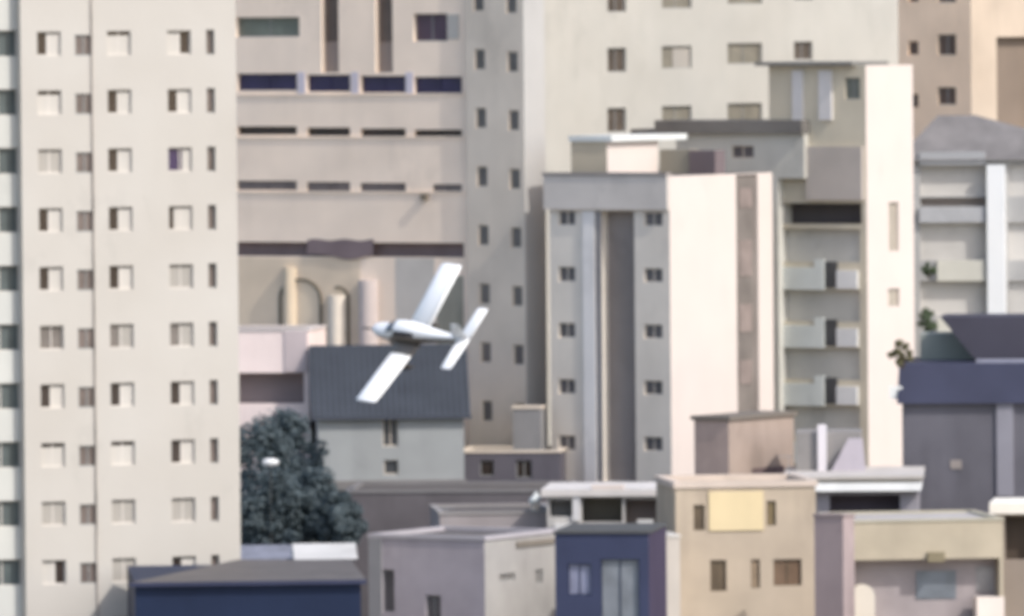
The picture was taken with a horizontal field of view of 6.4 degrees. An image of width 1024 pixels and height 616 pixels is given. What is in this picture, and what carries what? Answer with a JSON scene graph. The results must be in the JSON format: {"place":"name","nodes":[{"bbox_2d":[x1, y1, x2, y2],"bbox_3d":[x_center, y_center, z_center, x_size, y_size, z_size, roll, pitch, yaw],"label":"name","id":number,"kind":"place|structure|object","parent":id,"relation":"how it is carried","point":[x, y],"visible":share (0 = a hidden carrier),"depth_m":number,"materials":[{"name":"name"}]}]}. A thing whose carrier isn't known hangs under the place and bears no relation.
{"place":"outdoors","nodes":[
{"label":"outdoors","id":0,"kind":"place"},
{"bbox_2d":[15,0,240,615],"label":"apartment tower","id":1,"kind":"structure","parent":0,"point":[127,266],"depth_m":442.08,"materials":[{"name":"paint"}]},
{"bbox_2d":[37,31,59,55],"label":"window","id":2,"kind":"structure","parent":1,"relation":"in","point":[48,43],"depth_m":440.47,"materials":[{"name":"white glass"}]},
{"bbox_2d":[38,90,60,114],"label":"window","id":3,"kind":"structure","parent":1,"relation":"in","point":[48,100],"depth_m":440.58,"materials":[{"name":"white glass"}]},
{"bbox_2d":[38,149,60,172],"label":"window","id":4,"kind":"structure","parent":1,"relation":"in","point":[49,160],"depth_m":440.69,"materials":[{"name":"white glass"}]},
{"bbox_2d":[39,208,61,231],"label":"window","id":5,"kind":"structure","parent":1,"relation":"in","point":[50,219],"depth_m":440.80,"materials":[{"name":"white glass"}]},
{"bbox_2d":[39,267,61,290],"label":"window","id":6,"kind":"structure","parent":1,"relation":"in","point":[50,277],"depth_m":440.80,"materials":[{"name":"white glass"}]},
{"bbox_2d":[40,325,62,349],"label":"window","id":7,"kind":"structure","parent":1,"relation":"in","point":[51,337],"depth_m":440.90,"materials":[{"name":"grey glass"}]},
{"bbox_2d":[41,384,63,407],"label":"window","id":8,"kind":"structure","parent":1,"relation":"in","point":[51,394],"depth_m":441.01,"materials":[{"name":"white glass"}]},
{"bbox_2d":[41,443,63,466],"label":"window","id":9,"kind":"structure","parent":1,"relation":"in","point":[52,454],"depth_m":441.12,"materials":[{"name":"white glass"}]},
{"bbox_2d":[42,501,64,525],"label":"window","id":10,"kind":"structure","parent":1,"relation":"in","point":[53,513],"depth_m":441.23,"materials":[{"name":"white glass"}]},
{"bbox_2d":[42,560,64,583],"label":"window","id":11,"kind":"structure","parent":1,"relation":"in","point":[53,570],"depth_m":441.33,"materials":[{"name":"white glass"}]},
{"bbox_2d":[75,35,90,55],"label":"window","id":12,"kind":"structure","parent":1,"relation":"in","point":[82,42],"depth_m":441.01,"materials":[{"name":"glass"}]},
{"bbox_2d":[76,152,91,172],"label":"window","id":13,"kind":"structure","parent":1,"relation":"in","point":[83,159],"depth_m":441.23,"materials":[{"name":"glass"}]},
{"bbox_2d":[77,211,92,231],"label":"window","id":14,"kind":"structure","parent":1,"relation":"in","point":[84,218],"depth_m":441.33,"materials":[{"name":"glass"}]},
{"bbox_2d":[77,270,92,290],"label":"window","id":15,"kind":"structure","parent":1,"relation":"in","point":[84,277],"depth_m":441.44,"materials":[{"name":"glass"}]},
{"bbox_2d":[78,328,93,348],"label":"window","id":16,"kind":"structure","parent":1,"relation":"in","point":[85,336],"depth_m":441.55,"materials":[{"name":"glass"}]},
{"bbox_2d":[78,387,94,407],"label":"window","id":17,"kind":"structure","parent":1,"relation":"in","point":[85,395],"depth_m":441.55,"materials":[{"name":"glass"}]},
{"bbox_2d":[80,504,95,524],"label":"window","id":18,"kind":"structure","parent":1,"relation":"in","point":[87,511],"depth_m":441.77,"materials":[{"name":"glass"}]},
{"bbox_2d":[107,31,129,54],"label":"window","id":19,"kind":"structure","parent":1,"relation":"in","point":[118,42],"depth_m":441.77,"materials":[{"name":"white glass"}]},
{"bbox_2d":[108,89,130,113],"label":"window","id":20,"kind":"structure","parent":1,"relation":"in","point":[118,100],"depth_m":441.87,"materials":[{"name":"white glass"}]},
{"bbox_2d":[108,148,130,171],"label":"window","id":21,"kind":"structure","parent":1,"relation":"in","point":[119,159],"depth_m":441.98,"materials":[{"name":"white glass"}]},
{"bbox_2d":[109,207,131,230],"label":"window","id":22,"kind":"structure","parent":1,"relation":"in","point":[120,218],"depth_m":441.98,"materials":[{"name":"white glass"}]},
{"bbox_2d":[110,265,131,289],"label":"window","id":23,"kind":"structure","parent":1,"relation":"in","point":[121,275],"depth_m":442.09,"materials":[{"name":"white glass"}]},
{"bbox_2d":[110,324,132,347],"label":"window","id":24,"kind":"structure","parent":1,"relation":"in","point":[121,335],"depth_m":442.20,"materials":[{"name":"grey glass"}]},
{"bbox_2d":[111,382,132,406],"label":"window","id":25,"kind":"structure","parent":1,"relation":"in","point":[121,393],"depth_m":442.31,"materials":[{"name":"white glass"}]},
{"bbox_2d":[111,441,133,464],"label":"window","id":26,"kind":"structure","parent":1,"relation":"in","point":[122,452],"depth_m":442.41,"materials":[{"name":"white glass"}]},
{"bbox_2d":[112,499,134,523],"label":"window","id":27,"kind":"structure","parent":1,"relation":"in","point":[123,511],"depth_m":442.52,"materials":[{"name":"white glass"}]},
{"bbox_2d":[112,558,134,581],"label":"window","id":28,"kind":"structure","parent":1,"relation":"in","point":[120,565],"depth_m":442.52,"materials":[{"name":"white glass"}]},
{"bbox_2d":[167,30,189,53],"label":"window","id":29,"kind":"structure","parent":1,"relation":"in","point":[178,41],"depth_m":442.85,"materials":[{"name":"white glass"}]},
{"bbox_2d":[168,89,189,112],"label":"window","id":30,"kind":"structure","parent":1,"relation":"in","point":[178,99],"depth_m":442.95,"materials":[{"name":"white glass"}]},
{"bbox_2d":[168,147,190,170],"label":"window","id":31,"kind":"structure","parent":1,"relation":"in","point":[179,157],"depth_m":443.06,"materials":[{"name":"white glass"}]},
{"bbox_2d":[169,206,191,229],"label":"window","id":32,"kind":"structure","parent":1,"relation":"in","point":[180,218],"depth_m":443.17,"materials":[{"name":"white glass"}]},
{"bbox_2d":[170,264,191,287],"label":"window","id":33,"kind":"structure","parent":1,"relation":"in","point":[180,274],"depth_m":443.17,"materials":[{"name":"white glass"}]},
{"bbox_2d":[170,323,192,346],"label":"window","id":34,"kind":"structure","parent":1,"relation":"in","point":[181,334],"depth_m":443.28,"materials":[{"name":"grey glass"}]},
{"bbox_2d":[171,381,192,404],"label":"window","id":35,"kind":"structure","parent":1,"relation":"in","point":[181,391],"depth_m":443.39,"materials":[{"name":"white glass"}]},
{"bbox_2d":[171,439,193,463],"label":"window","id":36,"kind":"structure","parent":1,"relation":"in","point":[182,451],"depth_m":443.49,"materials":[{"name":"white glass"}]},
{"bbox_2d":[172,498,193,521],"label":"window","id":37,"kind":"structure","parent":1,"relation":"in","point":[182,508],"depth_m":443.60,"materials":[{"name":"white glass"}]},
{"bbox_2d":[127,559,365,615],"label":"navy hall","id":38,"kind":"structure","parent":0,"point":[254,587],"depth_m":429.19,"materials":[{"name":"paint"}]},
{"bbox_2d":[239,325,326,494],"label":"white house","id":39,"kind":"structure","parent":0,"point":[273,366],"depth_m":505.02,"materials":[{"name":"paint"}]},
{"bbox_2d":[235,0,468,447],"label":"apartment block","id":40,"kind":"structure","parent":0,"point":[352,168],"depth_m":514.53,"materials":[{"name":"paint"}]},
{"bbox_2d":[238,181,296,189],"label":"window","id":41,"kind":"structure","parent":40,"relation":"in","point":[242,185],"depth_m":517.49,"materials":[{"name":"grey glass"}]},
{"bbox_2d":[240,73,296,89],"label":"window","id":42,"kind":"structure","parent":40,"relation":"in","point":[247,81],"depth_m":517.49,"materials":[{"name":"blue glass"}]},
{"bbox_2d":[240,126,296,134],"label":"window","id":43,"kind":"structure","parent":40,"relation":"in","point":[244,130],"depth_m":517.61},
{"bbox_2d":[239,17,298,36],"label":"window","id":44,"kind":"structure","parent":40,"relation":"in","point":[248,26],"depth_m":517.49,"materials":[{"name":"glass"}]},
{"bbox_2d":[307,182,349,190],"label":"window","id":45,"kind":"structure","parent":40,"relation":"in","point":[311,186],"depth_m":515.47,"materials":[{"name":"grey glass"}]},
{"bbox_2d":[309,75,349,91],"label":"window","id":46,"kind":"structure","parent":40,"relation":"in","point":[317,83],"depth_m":515.47,"materials":[{"name":"blue glass"}]},
{"bbox_2d":[309,128,349,135],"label":"window","id":47,"kind":"structure","parent":40,"relation":"in","point":[312,131],"depth_m":515.47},
{"bbox_2d":[326,0,338,41],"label":"stair window","id":48,"kind":"structure","parent":40,"relation":"in","point":[332,35],"depth_m":515.34,"materials":[{"name":"grey glass"}]},
{"bbox_2d":[361,183,405,190],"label":"window","id":49,"kind":"structure","parent":40,"relation":"in","point":[364,186],"depth_m":513.58,"materials":[{"name":"grey glass"}]},
{"bbox_2d":[363,76,405,92],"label":"window","id":50,"kind":"structure","parent":40,"relation":"in","point":[371,84],"depth_m":513.58,"materials":[{"name":"blue glass"}]},
{"bbox_2d":[380,0,392,41],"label":"stair window","id":51,"kind":"structure","parent":40,"relation":"in","point":[386,35],"depth_m":513.46,"materials":[{"name":"grey glass"}]},
{"bbox_2d":[416,13,446,40],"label":"window","id":52,"kind":"structure","parent":40,"relation":"in","point":[429,27],"depth_m":511.83,"materials":[{"name":"glass"}]},
{"bbox_2d":[416,77,461,92],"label":"window","id":53,"kind":"structure","parent":40,"relation":"in","point":[423,84],"depth_m":511.71,"materials":[{"name":"blue glass"}]},
{"bbox_2d":[309,344,470,490],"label":"blue roof house","id":54,"kind":"structure","parent":0,"point":[408,426],"depth_m":500.86,"materials":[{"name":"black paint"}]},
{"bbox_2d":[383,419,397,445],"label":"window","id":55,"kind":"structure","parent":54,"relation":"in","point":[390,426],"depth_m":500.83,"materials":[{"name":"black glass"}]},
{"bbox_2d":[357,263,487,402],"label":"light aircraft","id":56,"kind":"object","parent":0,"point":[406,338],"visible":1,"depth_m":486.62,"materials":[{"name":"white metal"}]},
{"bbox_2d":[343,481,578,615],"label":"flat roof building","id":57,"kind":"structure","parent":0,"point":[391,506],"depth_m":486.43,"materials":[{"name":"concrete"}]},
{"bbox_2d":[367,526,556,615],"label":"corner house","id":58,"kind":"structure","parent":0,"point":[460,571],"depth_m":454.49,"materials":[{"name":"paint"}]},
{"bbox_2d":[384,570,394,611],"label":"window","id":59,"kind":"structure","parent":58,"relation":"in","point":[389,604],"depth_m":455.34,"materials":[{"name":"glass"}]},
{"bbox_2d":[429,503,546,528],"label":"flat roof building","id":60,"kind":"structure","parent":0,"point":[511,515],"depth_m":470.88,"materials":[{"name":"concrete"}]},
{"bbox_2d":[465,0,547,445],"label":"narrow tower","id":61,"kind":"structure","parent":0,"point":[505,120],"depth_m":509.01,"materials":[{"name":"grey concrete"}]},
{"bbox_2d":[541,482,655,528],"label":"terrace house","id":62,"kind":"structure","parent":0,"point":[600,502],"depth_m":469.20,"materials":[{"name":"concrete"}]},
{"bbox_2d":[553,523,667,615],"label":"blue house","id":63,"kind":"structure","parent":0,"point":[610,569],"depth_m":440.46,"materials":[{"name":"blue paint"}]},
{"bbox_2d":[568,564,590,594],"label":"window","id":64,"kind":"structure","parent":63,"relation":"in","point":[579,575],"depth_m":440.69,"materials":[{"name":"glass"}]},
{"bbox_2d":[601,559,638,615],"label":"window","id":65,"kind":"structure","parent":63,"relation":"in","point":[619,577],"depth_m":440.37,"materials":[{"name":"glass"}]},
{"bbox_2d":[542,134,773,481],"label":"apartment building","id":66,"kind":"structure","parent":0,"point":[661,306],"depth_m":504.99,"materials":[{"name":"paint"}]},
{"bbox_2d":[739,240,751,275],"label":"shaft window","id":67,"kind":"structure","parent":66,"relation":"in","point":[745,246],"depth_m":509.15,"materials":[{"name":"pink glass"}]},
{"bbox_2d":[739,304,751,331],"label":"shaft window","id":68,"kind":"structure","parent":66,"relation":"in","point":[745,310],"depth_m":509.21,"materials":[{"name":"pink glass"}]},
{"bbox_2d":[544,0,897,445],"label":"residential tower","id":69,"kind":"structure","parent":0,"point":[612,67],"depth_m":554.43,"materials":[{"name":"paint"}]},
{"bbox_2d":[608,48,623,71],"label":"window","id":70,"kind":"structure","parent":69,"relation":"in","point":[615,55],"depth_m":551.00,"materials":[{"name":"glass"}]},
{"bbox_2d":[608,108,623,131],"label":"window","id":71,"kind":"structure","parent":69,"relation":"in","point":[615,115],"depth_m":551.06,"materials":[{"name":"glass"}]},
{"bbox_2d":[662,46,689,68],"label":"window","id":72,"kind":"structure","parent":69,"relation":"in","point":[672,56],"depth_m":554.64,"materials":[{"name":"metal"}]},
{"bbox_2d":[662,106,689,119],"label":"window","id":73,"kind":"structure","parent":69,"relation":"in","point":[668,112],"depth_m":554.78,"materials":[{"name":"glass"}]},
{"bbox_2d":[728,43,759,63],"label":"window","id":74,"kind":"structure","parent":69,"relation":"in","point":[738,53],"depth_m":558.85,"materials":[{"name":"glass"}]},
{"bbox_2d":[728,103,759,118],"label":"window","id":75,"kind":"structure","parent":69,"relation":"in","point":[735,110],"depth_m":558.99,"materials":[{"name":"glass"}]},
{"bbox_2d":[654,473,817,615],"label":"yellow house","id":76,"kind":"structure","parent":0,"point":[746,544],"depth_m":457.08,"materials":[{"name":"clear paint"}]},
{"bbox_2d":[710,560,725,590],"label":"window","id":77,"kind":"structure","parent":76,"relation":"in","point":[717,568],"depth_m":457.01,"materials":[{"name":"brown glass"}]},
{"bbox_2d":[773,559,800,585],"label":"window","id":78,"kind":"structure","parent":76,"relation":"in","point":[786,571],"depth_m":457.46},
{"bbox_2d":[690,411,797,474],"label":"brown block","id":79,"kind":"structure","parent":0,"point":[753,442],"depth_m":480.71,"materials":[{"name":"paint"}]},
{"bbox_2d":[812,513,855,615],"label":"stair pillar","id":80,"kind":"structure","parent":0,"point":[834,564],"depth_m":452.25,"materials":[{"name":"concrete"}]},
{"bbox_2d":[784,425,924,513],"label":"terrace building","id":81,"kind":"structure","parent":0,"point":[832,461],"depth_m":476.08,"materials":[{"name":"paint"}]},
{"bbox_2d":[818,510,1003,615],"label":"porch building","id":82,"kind":"structure","parent":0,"point":[931,563],"depth_m":459.95,"materials":[{"name":"concrete"}]},
{"bbox_2d":[855,584,874,615],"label":"arched door","id":83,"kind":"structure","parent":82,"relation":"in","point":[864,594],"depth_m":459.14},
{"bbox_2d":[916,570,955,598],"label":"porch window","id":84,"kind":"structure","parent":82,"relation":"in","point":[929,584],"depth_m":460.37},
{"bbox_2d":[976,567,993,590],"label":"porch window","id":85,"kind":"structure","parent":82,"relation":"in","point":[984,575],"depth_m":460.71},
{"bbox_2d":[889,313,1023,514],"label":"navy roof house","id":86,"kind":"structure","parent":0,"point":[957,392],"depth_m":486.28,"materials":[{"name":"paint"}]},
{"bbox_2d":[886,339,913,368],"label":"shrub","id":87,"kind":"object","parent":86,"relation":"on","point":[901,359],"visible":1,"depth_m":484.31,"materials":[{"name":"green plant"}]},
{"bbox_2d":[898,0,1023,140],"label":"residential tower","id":88,"kind":"structure","parent":0,"point":[964,57],"depth_m":539.77,"materials":[{"name":"paint"}]},
{"bbox_2d":[938,34,955,54],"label":"window","id":89,"kind":"structure","parent":88,"relation":"in","point":[946,42],"depth_m":539.15,"materials":[{"name":"glass"}]},
{"bbox_2d":[913,115,1023,356],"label":"balcony building","id":90,"kind":"structure","parent":0,"point":[968,180],"depth_m":528.79,"materials":[{"name":"paint"}]},
{"bbox_2d":[989,498,1023,615],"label":"white house","id":91,"kind":"structure","parent":0,"point":[1010,511],"depth_m":466.61,"materials":[{"name":"paint"}]},
{"label":"ground","id":92,"kind":"structure","parent":0,"visible":0},
{"bbox_2d":[0,0,21,615],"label":"apartment tower","id":93,"kind":"structure","parent":92,"relation":"on","point":[10,550],"depth_m":440.79,"materials":[{"name":"white concrete"}]},
{"bbox_2d":[0,30,14,56],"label":"window","id":94,"kind":"structure","parent":93,"relation":"in","point":[7,37],"depth_m":440.47,"materials":[{"name":"grey glass"}]},
{"bbox_2d":[0,89,14,115],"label":"window","id":95,"kind":"structure","parent":93,"relation":"in","point":[7,96],"depth_m":440.58,"materials":[{"name":"grey glass"}]},
{"bbox_2d":[0,148,15,173],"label":"window","id":96,"kind":"structure","parent":93,"relation":"in","point":[7,155],"depth_m":440.69,"materials":[{"name":"grey glass"}]},
{"bbox_2d":[0,207,16,232],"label":"window","id":97,"kind":"structure","parent":93,"relation":"in","point":[8,215],"depth_m":440.80,"materials":[{"name":"grey glass"}]},
{"bbox_2d":[0,265,17,291],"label":"window","id":98,"kind":"structure","parent":93,"relation":"in","point":[8,273],"depth_m":440.90,"materials":[{"name":"grey glass"}]},
{"bbox_2d":[0,324,17,350],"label":"window","id":99,"kind":"structure","parent":93,"relation":"in","point":[8,332],"depth_m":440.90,"materials":[{"name":"grey glass"}]},
{"bbox_2d":[0,383,18,408],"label":"window","id":100,"kind":"structure","parent":93,"relation":"in","point":[9,392],"depth_m":441.01,"materials":[{"name":"grey glass"}]},
{"bbox_2d":[0,442,18,467],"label":"window","id":101,"kind":"structure","parent":93,"relation":"in","point":[9,451],"depth_m":441.12,"materials":[{"name":"grey glass"}]},
{"bbox_2d":[0,500,19,526],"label":"window","id":102,"kind":"structure","parent":93,"relation":"in","point":[9,510],"depth_m":441.23,"materials":[{"name":"grey glass"}]},
{"bbox_2d":[0,559,20,585],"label":"window","id":103,"kind":"structure","parent":93,"relation":"in","point":[10,572],"depth_m":441.23,"materials":[{"name":"grey glass"}]},
{"bbox_2d":[241,545,293,559],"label":"shed roof","id":104,"kind":"structure","parent":92,"relation":"on","point":[277,552],"depth_m":475.68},
{"bbox_2d":[240,412,305,544],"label":"tree","id":105,"kind":"object","parent":92,"relation":"on","point":[266,440],"visible":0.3,"depth_m":487.56,"materials":[{"name":"green plant"}]},
{"bbox_2d":[240,406,328,517],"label":"tree","id":106,"kind":"object","parent":92,"relation":"on","point":[293,426],"visible":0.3,"depth_m":493.82,"materials":[{"name":"green plant"}]},
{"bbox_2d":[240,465,330,544],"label":"tree","id":107,"kind":"object","parent":92,"relation":"on","point":[287,490],"visible":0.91,"depth_m":479.10,"materials":[{"name":"green plant"}]},
{"bbox_2d":[274,463,339,544],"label":"tree","id":108,"kind":"object","parent":92,"relation":"on","point":[310,476],"visible":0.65,"depth_m":482.08,"materials":[{"name":"green plant"}]},
{"bbox_2d":[291,543,357,562],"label":"shed roof","id":109,"kind":"structure","parent":92,"relation":"on","point":[325,551],"depth_m":471.60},
{"bbox_2d":[309,489,368,547],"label":"tree","id":110,"kind":"object","parent":92,"relation":"on","point":[341,511],"visible":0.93,"depth_m":478.02,"materials":[{"name":"green plant"}]},
{"bbox_2d":[464,446,566,481],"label":"block","id":111,"kind":"structure","parent":92,"relation":"on","point":[497,463],"depth_m":503.28,"materials":[{"name":"concrete"}]},
{"bbox_2d":[511,405,545,449],"bbox_3d":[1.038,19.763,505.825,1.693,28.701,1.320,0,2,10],"label":"roof hut","id":112,"kind":"object","parent":111,"relation":"on","point":[528,428],"visible":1,"depth_m":504.84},
{"bbox_2d":[666,531,680,615],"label":"white annex","id":113,"kind":"object","parent":92,"relation":"on","point":[673,569],"visible":0.23,"depth_m":450.99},
{"bbox_2d":[630,119,808,410],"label":"penthouse block","id":114,"kind":"structure","parent":92,"relation":"on","point":[777,148],"depth_m":515.58,"materials":[{"name":"grey concrete"}]},
{"bbox_2d":[755,61,914,494],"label":"balcony tower","id":115,"kind":"structure","parent":92,"relation":"on","point":[848,275],"depth_m":514.38,"materials":[{"name":"paint"}]},
{"bbox_2d":[889,202,896,250],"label":"window","id":116,"kind":"structure","parent":115,"relation":"in","point":[893,205],"depth_m":515.34,"materials":[{"name":"beige glass"}]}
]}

